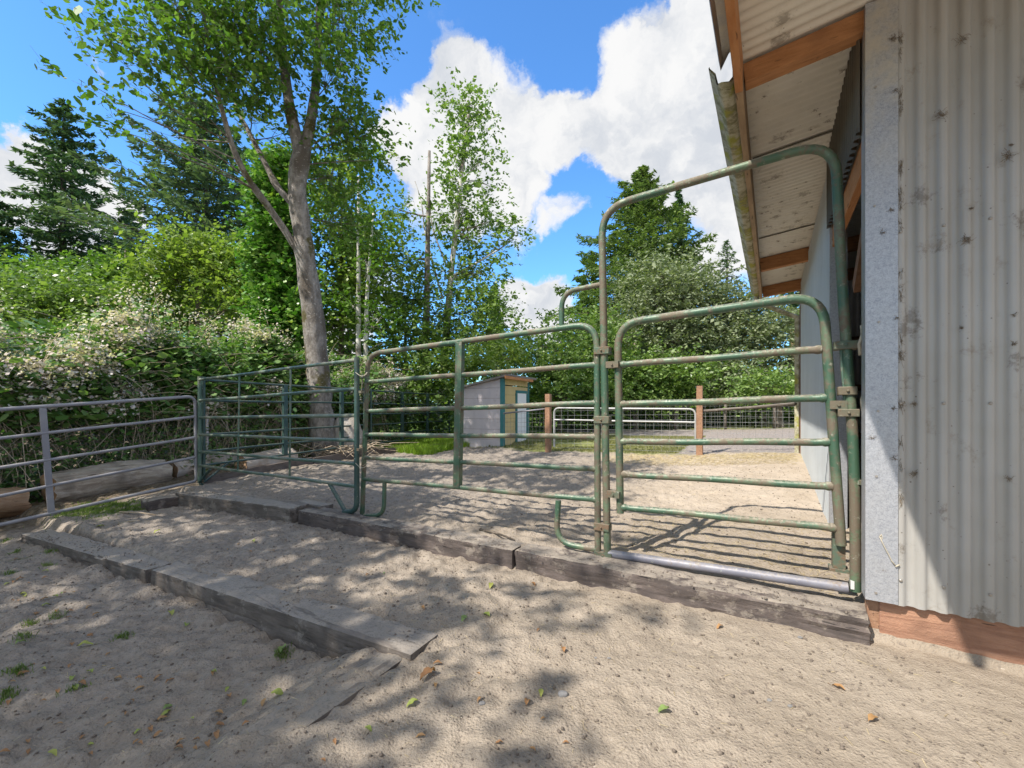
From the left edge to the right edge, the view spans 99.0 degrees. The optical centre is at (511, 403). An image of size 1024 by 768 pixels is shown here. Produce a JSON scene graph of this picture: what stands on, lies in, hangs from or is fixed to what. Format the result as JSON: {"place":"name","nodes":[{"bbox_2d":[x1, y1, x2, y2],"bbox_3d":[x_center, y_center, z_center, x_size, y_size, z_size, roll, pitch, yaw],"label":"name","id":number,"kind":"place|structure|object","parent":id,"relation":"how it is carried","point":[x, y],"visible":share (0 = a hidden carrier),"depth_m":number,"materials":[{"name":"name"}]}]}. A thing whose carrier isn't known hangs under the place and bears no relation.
{"place":"outdoors","nodes":[
{"label":"outdoors","id":0,"kind":"place"},
{"bbox_2d":[0,0,797,401],"label":"sky","id":1,"kind":"structure","parent":0,"point":[589,93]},
{"bbox_2d":[0,405,1023,767],"bbox_3d":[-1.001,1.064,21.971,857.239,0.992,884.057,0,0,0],"label":"ground","id":2,"kind":"structure","parent":0,"point":[944,705],"depth_m":2.23,"materials":[{"name":"beige sand"}]},
{"bbox_2d":[0,487,31,517],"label":"log","id":3,"kind":"object","parent":2,"relation":"on","point":[14,505],"visible":0.88,"depth_m":5.34,"materials":[{"name":"brown wood"}]},
{"bbox_2d":[0,201,43,331],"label":"conifer tree","id":4,"kind":"object","parent":2,"relation":"on","point":[4,231],"visible":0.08,"depth_m":24.43,"materials":[{"name":"green plant"}]},
{"bbox_2d":[48,749,58,756],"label":"fallen leaf","id":5,"kind":"object","parent":2,"relation":"on","point":[53,751],"visible":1,"depth_m":1.67,"materials":[{"name":"green plant"}]},
{"bbox_2d":[0,98,137,421],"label":"conifer tree","id":6,"kind":"object","parent":2,"relation":"on","point":[58,175],"visible":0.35,"depth_m":26.32,"materials":[{"name":"green plant"}]},
{"bbox_2d":[23,496,146,529],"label":"grass tufts","id":7,"kind":"object","parent":2,"relation":"on","point":[103,509],"visible":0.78,"depth_m":5.26,"materials":[{"name":"green plant"}]},
{"bbox_2d":[77,640,92,645],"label":"fallen leaf","id":8,"kind":"object","parent":2,"relation":"on","point":[85,641],"visible":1,"depth_m":2.42,"materials":[{"name":"green plant"}]},
{"bbox_2d":[0,241,185,310],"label":"deciduous tree","id":9,"kind":"object","parent":2,"relation":"on","point":[68,262],"visible":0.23,"depth_m":19.17,"materials":[{"name":"green plant"}]},
{"bbox_2d":[20,529,170,583],"bbox_3d":[-3.793,1.406,3.938,2.454,0.308,0.239,0,0,27],"label":"railroad tie","id":10,"kind":"object","parent":2,"relation":"on","point":[114,565],"visible":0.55,"depth_m":3.75,"materials":[{"name":"grey wood"}]},
{"bbox_2d":[30,490,848,645],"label":"crumbs","id":11,"kind":"object","parent":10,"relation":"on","point":[398,531],"visible":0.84,"depth_m":3.34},
{"bbox_2d":[0,245,193,427],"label":"deciduous tree","id":12,"kind":"object","parent":2,"relation":"on","point":[64,301],"visible":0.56,"depth_m":14.22,"materials":[{"name":"green plant"}]},
{"bbox_2d":[40,459,172,502],"bbox_3d":[-5.822,1.114,6.351,0.472,0.532,1.384,0,0,26],"label":"log","id":13,"kind":"object","parent":2,"relation":"on","point":[110,483],"visible":0.66,"depth_m":6.17,"materials":[{"name":"wood"}]},
{"bbox_2d":[75,211,177,315],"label":"conifer tree","id":14,"kind":"object","parent":2,"relation":"on","point":[124,217],"visible":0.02,"depth_m":29.60,"materials":[{"name":"green plant"}]},
{"bbox_2d":[119,511,155,514],"bbox_3d":[-4.265,1.253,4.985,0.419,0.042,0.022,0,0,2],"label":"twig","id":15,"kind":"object","parent":2,"relation":"on","point":[135,512],"visible":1,"depth_m":4.98,"materials":[{"name":"wood"}]},
{"bbox_2d":[32,85,255,395],"bbox_3d":[-17.192,-7.437,22.823,14.220,17.278,12.727,0,0,0],"label":"conifer tree","id":16,"kind":"object","parent":2,"relation":"on","point":[204,182],"visible":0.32,"depth_m":21.47,"materials":[{"name":"green plant"}]},
{"bbox_2d":[0,537,294,704],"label":"grass tufts","id":17,"kind":"object","parent":2,"relation":"on","point":[7,692],"visible":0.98,"depth_m":2.45,"materials":[{"name":"green plant"}]},
{"bbox_2d":[141,494,178,511],"bbox_3d":[-4.310,1.286,5.509,0.212,0.262,0.539,0,0,27],"label":"railroad tie","id":18,"kind":"object","parent":2,"relation":"on","point":[156,503],"visible":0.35,"depth_m":5.34,"materials":[{"name":"grey wood"}]},
{"bbox_2d":[82,208,255,343],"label":"deciduous tree","id":19,"kind":"object","parent":2,"relation":"on","point":[206,267],"visible":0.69,"depth_m":15.21,"materials":[{"name":"green plant"}]},
{"bbox_2d":[166,450,243,477],"bbox_3d":[-5.428,1.089,7.809,0.380,0.393,1.329,0,0,19],"label":"log","id":20,"kind":"object","parent":2,"relation":"on","point":[178,470],"visible":0.27,"depth_m":7.37,"materials":[{"name":"wood"}]},
{"bbox_2d":[0,407,411,498],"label":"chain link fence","id":21,"kind":"object","parent":2,"relation":"on","point":[207,437],"visible":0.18,"depth_m":7.08,"materials":[{"name":"grey metal"}]},
{"bbox_2d":[0,268,429,502],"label":"bramble thicket","id":22,"kind":"object","parent":2,"relation":"on","point":[131,355],"visible":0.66,"depth_m":7.14,"materials":[{"name":"green plant"}]},
{"bbox_2d":[214,729,219,738],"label":"fallen leaf","id":23,"kind":"object","parent":2,"relation":"on","point":[216,734],"visible":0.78,"depth_m":1.74,"materials":[{"name":"brown plant"}]},
{"bbox_2d":[32,0,440,457],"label":"deciduous tree","id":24,"kind":"object","parent":2,"relation":"on","point":[244,33],"visible":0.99,"depth_m":8.38,"materials":[{"name":"green plant"}]},
{"bbox_2d":[175,490,308,522],"bbox_3d":[-3.223,1.240,5.117,2.278,0.332,0.249,0,0,28],"label":"railroad tie","id":25,"kind":"object","parent":2,"relation":"on","point":[256,508],"visible":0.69,"depth_m":4.89,"materials":[{"name":"grey wood"}]},
{"bbox_2d":[234,448,297,468],"bbox_3d":[-4.531,1.106,8.097,0.471,0.507,0.984,0,0,31],"label":"log","id":26,"kind":"object","parent":2,"relation":"on","point":[252,463],"visible":0.36,"depth_m":7.89,"materials":[{"name":"wood"}]},
{"bbox_2d":[271,688,282,694],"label":"fallen leaf","id":27,"kind":"object","parent":2,"relation":"on","point":[278,691],"visible":0.81,"depth_m":2.01,"materials":[{"name":"green plant"}]},
{"bbox_2d":[197,357,359,513],"bbox_3d":[-3.029,0.363,5.327,3.649,1.634,0.052,0,0,34],"label":"corral panel","id":28,"kind":"object","parent":2,"relation":"on","point":[356,416],"visible":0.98,"depth_m":4.97,"materials":[{"name":"paint"}]},
{"bbox_2d":[0,395,196,526],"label":"pipe gate","id":29,"kind":"structure","parent":28,"relation":"attached to","point":[46,460],"depth_m":5.26,"materials":[{"name":"grey metal"}]},
{"bbox_2d":[355,372,366,468],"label":"gate hinge pins","id":30,"kind":"object","parent":28,"relation":"attached to","point":[362,376],"visible":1,"depth_m":4.28,"materials":[{"name":"green metal"}]},
{"bbox_2d":[220,132,341,435],"bbox_3d":[-6.514,-3.031,12.587,3.030,8.934,2.762,0,0,-20],"label":"ivy clad tree","id":31,"kind":"object","parent":2,"relation":"on","point":[268,252],"visible":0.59,"depth_m":11.96,"materials":[{"name":"green plant"}]},
{"bbox_2d":[201,377,363,482],"bbox_3d":[-3.950,0.407,8.185,0.051,1.593,3.767,0,0,18],"label":"corral panel","id":32,"kind":"object","parent":2,"relation":"on","point":[285,428],"visible":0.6,"depth_m":7.62,"materials":[{"name":"green metal"}]},
{"bbox_2d":[151,561,437,660],"bbox_3d":[-1.544,1.346,2.782,2.538,0.291,0.244,0,0,28],"label":"railroad tie","id":33,"kind":"object","parent":2,"relation":"on","point":[341,630],"visible":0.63,"depth_m":2.56,"materials":[{"name":"grey wood"}]},
{"bbox_2d":[198,650,401,767],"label":"railroad tie","id":34,"kind":"object","parent":2,"relation":"on","point":[378,664],"visible":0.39,"depth_m":1.80,"materials":[{"name":"grey wood"}]},
{"bbox_2d":[296,499,332,508],"bbox_3d":[-2.173,1.160,4.766,0.484,0.165,0.188,0,0,30],"label":"wood block","id":35,"kind":"object","parent":2,"relation":"on","point":[315,504],"depth_m":4.71,"materials":[{"name":"grey wood"}]},
{"bbox_2d":[202,443,452,483],"bbox_3d":[-3.218,1.109,8.868,0.779,0.288,5.490,0,0,36],"label":"yard edging","id":36,"kind":"object","parent":2,"relation":"on","point":[231,474],"visible":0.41,"depth_m":7.66,"materials":[{"name":"wood"}]},
{"bbox_2d":[262,122,423,357],"bbox_3d":[-5.336,-3.535,13.762,4.789,9.571,4.420,0,0,-22],"label":"deciduous tree","id":37,"kind":"object","parent":2,"relation":"on","point":[342,320],"visible":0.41,"depth_m":13.19,"materials":[{"name":"green plant"}]},
{"bbox_2d":[335,417,362,452],"bbox_3d":[-3.651,0.744,9.705,0.668,1.019,0.569,0,0,0],"label":"tree stump","id":38,"kind":"object","parent":2,"relation":"on","point":[349,432],"visible":0.2,"depth_m":9.47,"materials":[{"name":"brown wood"}]},
{"bbox_2d":[261,176,440,441],"bbox_3d":[-4.223,-2.529,12.226,3.727,7.930,3.656,0,0,30],"label":"deciduous tree","id":39,"kind":"object","parent":2,"relation":"on","point":[358,315],"visible":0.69,"depth_m":12.44,"materials":[{"name":"green plant"}]},
{"bbox_2d":[326,242,381,368],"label":"conifer tree","id":40,"kind":"object","parent":2,"relation":"on","point":[353,340],"visible":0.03,"depth_m":26.71,"materials":[{"name":"green plant"}]},
{"bbox_2d":[296,440,418,456],"bbox_3d":[-3.717,1.002,9.468,3.260,0.479,2.006,0,0,0],"label":"brush pile","id":41,"kind":"object","parent":2,"relation":"on","point":[341,450],"visible":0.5,"depth_m":9.13,"materials":[{"name":"wood"}]},
{"bbox_2d":[337,123,451,431],"bbox_3d":[-3.582,-3.964,15.037,3.679,10.434,3.645,0,0,0],"label":"deciduous tree","id":42,"kind":"object","parent":2,"relation":"on","point":[427,249],"visible":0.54,"depth_m":14.93,"materials":[{"name":"green plant"}]},
{"bbox_2d":[370,389,449,448],"bbox_3d":[-2.610,0.457,11.875,0.050,1.592,3.744,0,0,21],"label":"corral panel","id":43,"kind":"object","parent":2,"relation":"on","point":[402,422],"visible":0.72,"depth_m":11.30,"materials":[{"name":"green metal"}]},
{"bbox_2d":[403,698,417,708],"bbox_3d":[-0.417,1.228,1.791,0.065,0.021,0.027,-12,5,-32],"label":"fallen leaf","id":44,"kind":"object","parent":2,"relation":"on","point":[411,700],"visible":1,"depth_m":1.80,"materials":[{"name":"green plant"}]},
{"bbox_2d":[298,507,523,568],"bbox_3d":[-1.050,1.228,3.975,2.553,0.275,0.232,0,0,29],"label":"railroad tie","id":45,"kind":"object","parent":2,"relation":"on","point":[471,550],"visible":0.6,"depth_m":3.75,"materials":[{"name":"grey wood"}]},
{"bbox_2d":[367,430,469,454],"bbox_3d":[-1.796,1.003,11.967,2.579,0.388,4.614,0,0,31],"label":"grass strip","id":46,"kind":"object","parent":2,"relation":"on","point":[424,447],"depth_m":10.26,"materials":[{"name":"green plant"}]},
{"bbox_2d":[417,667,435,681],"bbox_3d":[-0.391,1.210,1.962,0.046,0.040,0.121,0,0,50],"label":"fallen leaf","id":47,"kind":"object","parent":2,"relation":"on","point":[426,670],"visible":1,"depth_m":1.97,"materials":[{"name":"brown plant"}]},
{"bbox_2d":[325,228,553,440],"bbox_3d":[-2.692,-1.948,14.194,6.415,7.516,7.823,0,0,38],"label":"deciduous tree","id":48,"kind":"object","parent":2,"relation":"on","point":[487,304],"visible":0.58,"depth_m":13.91,"materials":[{"name":"green plant"}]},
{"bbox_2d":[399,66,536,431],"bbox_3d":[-1.479,-5.211,15.602,4.764,12.947,2.947,0,0,10],"label":"deciduous tree","id":49,"kind":"object","parent":2,"relation":"on","point":[466,139],"visible":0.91,"depth_m":15.38,"materials":[{"name":"green plant"}]},
{"bbox_2d":[392,327,571,393],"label":"deciduous tree","id":50,"kind":"object","parent":2,"relation":"on","point":[489,359],"visible":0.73,"depth_m":12.82,"materials":[{"name":"green plant"}]},
{"bbox_2d":[479,285,503,380],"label":"conifer tree","id":51,"kind":"object","parent":2,"relation":"on","point":[495,341],"visible":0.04,"depth_m":23.80,"materials":[{"name":"green plant"}]},
{"bbox_2d":[479,528,514,540],"bbox_3d":[-0.130,1.096,3.658,0.022,0.034,0.452,0,0,-42],"label":"twig","id":52,"kind":"object","parent":2,"relation":"on","point":[489,531],"visible":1,"depth_m":3.66,"materials":[{"name":"beige wood"}]},
{"bbox_2d":[463,374,536,446],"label":"garden shed","id":53,"kind":"structure","parent":2,"relation":"on","point":[501,389],"depth_m":10.83,"materials":[{"name":"grey wood"}]},
{"bbox_2d":[515,390,527,441],"bbox_3d":[0.254,0.403,11.768,0.040,1.475,0.870,0,0,22],"label":"door","id":54,"kind":"structure","parent":53,"relation":"in","point":[519,397],"depth_m":11.72,"materials":[{"name":"white paint"}]},
{"bbox_2d":[295,466,704,556],"bbox_3d":[-0.025,1.078,5.521,4.537,0.204,3.324,0,0,30],"label":"straw","id":55,"kind":"object","parent":2,"relation":"on","point":[534,500],"visible":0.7,"depth_m":4.86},
{"bbox_2d":[221,339,782,416],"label":"distant wood","id":56,"kind":"object","parent":2,"relation":"on","point":[446,399],"visible":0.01,"depth_m":32.33,"materials":[{"name":"green plant"}]},
{"bbox_2d":[4,524,1008,767],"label":"straw","id":57,"kind":"object","parent":2,"relation":"on","point":[472,680],"visible":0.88,"depth_m":1.97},
{"bbox_2d":[0,454,1023,767],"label":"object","id":58,"kind":"object","parent":2,"relation":"on","point":[720,752],"visible":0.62,"depth_m":2.24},
{"bbox_2d":[545,394,551,451],"bbox_3d":[0.800,0.502,9.660,0.126,1.418,0.126,0,0,29],"label":"fence post","id":59,"kind":"object","parent":2,"relation":"on","point":[548,425],"visible":0.69,"depth_m":9.62,"materials":[{"name":"brown wood"}]},
{"bbox_2d":[503,408,544,448],"bbox_3d":[0.300,0.582,10.005,1.219,0.960,0.036,0,0,35],"label":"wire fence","id":60,"kind":"object","parent":59,"relation":"attached to","point":[510,422],"visible":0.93,"depth_m":10.09,"materials":[{"name":"grey metal"}]},
{"bbox_2d":[558,690,567,696],"bbox_3d":[0.216,1.231,1.851,0.045,0.023,0.030,0,0,0],"label":"stone","id":61,"kind":"object","parent":2,"relation":"on","point":[562,693],"visible":1,"depth_m":1.84,"materials":[{"name":"grey stone"}]},
{"bbox_2d":[536,250,619,414],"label":"conifer tree","id":62,"kind":"object","parent":2,"relation":"on","point":[582,280],"visible":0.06,"depth_m":29.63,"materials":[{"name":"green plant"}]},
{"bbox_2d":[500,298,658,431],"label":"deciduous tree","id":63,"kind":"object","parent":2,"relation":"on","point":[560,390],"visible":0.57,"depth_m":15.56,"materials":[{"name":"green plant"}]},
{"bbox_2d":[564,308,751,430],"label":"deciduous tree","id":64,"kind":"object","parent":2,"relation":"on","point":[672,377],"visible":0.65,"depth_m":16.40,"materials":[{"name":"green plant"}]},
{"bbox_2d":[529,388,793,428],"bbox_3d":[7.753,0.296,18.416,16.034,2.036,3.012,0,0,0],"label":"hedge","id":65,"kind":"object","parent":2,"relation":"on","point":[708,417],"visible":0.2,"depth_m":17.91,"materials":[{"name":"green plant"}]},
{"bbox_2d":[658,704,668,712],"bbox_3d":[0.594,1.204,1.724,0.031,0.023,0.070,0,0,44],"label":"fallen leaf","id":66,"kind":"object","parent":2,"relation":"on","point":[662,707],"visible":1,"depth_m":1.73,"materials":[{"name":"green plant"}]},
{"bbox_2d":[537,165,792,419],"bbox_3d":[8.182,-5.842,25.530,14.290,16.661,13.937,0,0,0],"label":"conifer tree","id":67,"kind":"object","parent":2,"relation":"on","point":[635,218],"visible":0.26,"depth_m":24.77,"materials":[{"name":"green plant"}]},
{"bbox_2d":[544,403,793,429],"bbox_3d":[5.698,0.449,16.350,9.698,1.291,0.085,0,0,26],"label":"wire fence","id":68,"kind":"object","parent":2,"relation":"on","point":[724,412],"visible":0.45,"depth_m":15.89,"materials":[{"name":"grey metal"}]},
{"bbox_2d":[589,228,771,420],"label":"deciduous tree","id":69,"kind":"object","parent":2,"relation":"on","point":[682,291],"visible":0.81,"depth_m":18.21,"materials":[{"name":"green plant"}]},
{"bbox_2d":[663,190,708,397],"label":"conifer tree","id":70,"kind":"object","parent":2,"relation":"on","point":[679,201],"visible":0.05,"depth_m":27.81,"materials":[{"name":"green plant"}]},
{"bbox_2d":[515,544,870,645],"bbox_3d":[0.963,1.222,2.816,2.084,0.280,0.237,0,0,31],"label":"railroad tie","id":71,"kind":"object","parent":2,"relation":"on","point":[833,621],"visible":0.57,"depth_m":2.62,"materials":[{"name":"grey wood"}]},
{"bbox_2d":[696,386,702,454],"bbox_3d":[3.467,0.401,8.079,0.117,1.450,0.117,0,0,27],"label":"fence post","id":72,"kind":"object","parent":2,"relation":"on","point":[699,419],"visible":0.68,"depth_m":8.03,"materials":[{"name":"brown wood"}]},
{"bbox_2d":[553,406,696,451],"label":"pipe gate","id":73,"kind":"structure","parent":72,"relation":"attached to","point":[630,420],"depth_m":8.68,"materials":[{"name":"silver metal"}]},
{"bbox_2d":[703,402,796,454],"bbox_3d":[4.135,0.461,7.728,1.510,0.962,0.060,0,0,28],"label":"wire fence","id":74,"kind":"object","parent":72,"relation":"attached to","point":[758,406],"visible":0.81,"depth_m":7.66,"materials":[{"name":"grey metal"}]},
{"bbox_2d":[611,453,796,465],"bbox_3d":[3.158,0.960,7.528,2.997,0.272,1.289,0,0,31],"label":"straw","id":75,"kind":"object","parent":2,"relation":"on","point":[741,454],"visible":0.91,"depth_m":7.31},
{"bbox_2d":[559,144,860,592],"bbox_3d":[1.153,-0.192,2.854,1.844,2.606,0.109,0,0,31],"label":"bow frame","id":76,"kind":"object","parent":2,"relation":"on","point":[845,346],"visible":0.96,"depth_m":2.54,"materials":[{"name":"green paint"}]},
{"bbox_2d":[360,323,600,551],"bbox_3d":[-0.451,0.287,3.807,2.544,1.770,0.052,0,0,31],"label":"fence panel","id":77,"kind":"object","parent":76,"relation":"attached to","point":[458,435],"depth_m":3.66,"materials":[{"name":"green paint"}]},
{"bbox_2d":[606,294,847,545],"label":"pipe gate","id":78,"kind":"structure","parent":76,"relation":"attached to","point":[837,527],"depth_m":2.68,"materials":[{"name":"green metal"}]},
{"bbox_2d":[828,532,848,573],"bbox_3d":[1.865,0.834,2.499,0.090,0.238,0.090,0,0,31],"label":"catch post","id":79,"kind":"object","parent":76,"relation":"attached to","point":[838,559],"visible":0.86,"depth_m":2.48,"materials":[{"name":"green metal"}]},
{"bbox_2d":[708,239,748,384],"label":"conifer tree","id":80,"kind":"object","parent":2,"relation":"on","point":[726,252],"visible":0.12,"depth_m":25.89,"materials":[{"name":"green plant"}]},
{"bbox_2d":[613,513,861,598],"bbox_3d":[1.789,1.063,3.373,1.848,0.123,1.397,0,0,31],"label":"straw","id":81,"kind":"object","parent":2,"relation":"on","point":[673,525],"visible":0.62,"depth_m":3.31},
{"bbox_2d":[678,271,798,424],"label":"deciduous tree","id":82,"kind":"object","parent":2,"relation":"on","point":[770,327],"visible":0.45,"depth_m":17.34,"materials":[{"name":"green plant"}]},
{"bbox_2d":[713,360,793,427],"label":"deciduous tree","id":83,"kind":"object","parent":2,"relation":"on","point":[761,387],"visible":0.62,"depth_m":14.96,"materials":[{"name":"green plant"}]},
{"bbox_2d":[781,291,798,418],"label":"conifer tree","id":84,"kind":"object","parent":2,"relation":"on","point":[794,304],"visible":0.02,"depth_m":21.70,"materials":[{"name":"green wood"}]},
{"bbox_2d":[830,683,844,689],"bbox_3d":[1.389,1.207,1.873,0.023,0.021,0.064,-2,0,-32],"label":"fallen leaf","id":85,"kind":"object","parent":2,"relation":"on","point":[838,685],"visible":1,"depth_m":1.87,"materials":[{"name":"orange plant"}]},
{"bbox_2d":[709,0,1023,664],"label":"metal barn","id":86,"kind":"structure","parent":2,"relation":"on","point":[950,529],"depth_m":2.17,"materials":[{"name":"silver metal"}]},
{"bbox_2d":[857,325,860,354],"bbox_3d":[1.885,-0.340,2.353,0.042,0.164,0.024,0,0,31],"label":"rope end","id":87,"kind":"object","parent":86,"relation":"hanging from","point":[859,346],"visible":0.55,"depth_m":2.35,"materials":[{"name":"beige"}]},
{"bbox_2d":[756,25,1018,505],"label":"stains","id":88,"kind":"object","parent":86,"relation":"attached to","point":[939,113],"visible":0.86,"depth_m":2.17,"materials":[{"name":"brown"}]},
{"bbox_2d":[879,534,899,566],"bbox_3d":[1.886,0.737,2.185,0.082,0.154,0.019,0,0,29],"label":"twine","id":89,"kind":"object","parent":86,"relation":"hanging from","point":[880,536],"visible":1,"depth_m":2.19,"materials":[{"name":"beige fabric"}]},
{"bbox_2d":[866,713,877,721],"bbox_3d":[1.376,1.204,1.673,0.072,0.022,0.026,4,-2,-22],"label":"fallen leaf","id":90,"kind":"object","parent":2,"relation":"on","point":[871,716],"visible":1,"depth_m":1.68,"materials":[{"name":"orange plant"}]},
{"bbox_2d":[481,432,705,453],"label":"lawn","id":91,"kind":"structure","parent":0,"point":[670,449],"depth_m":10.25,"materials":[{"name":"green plant"}]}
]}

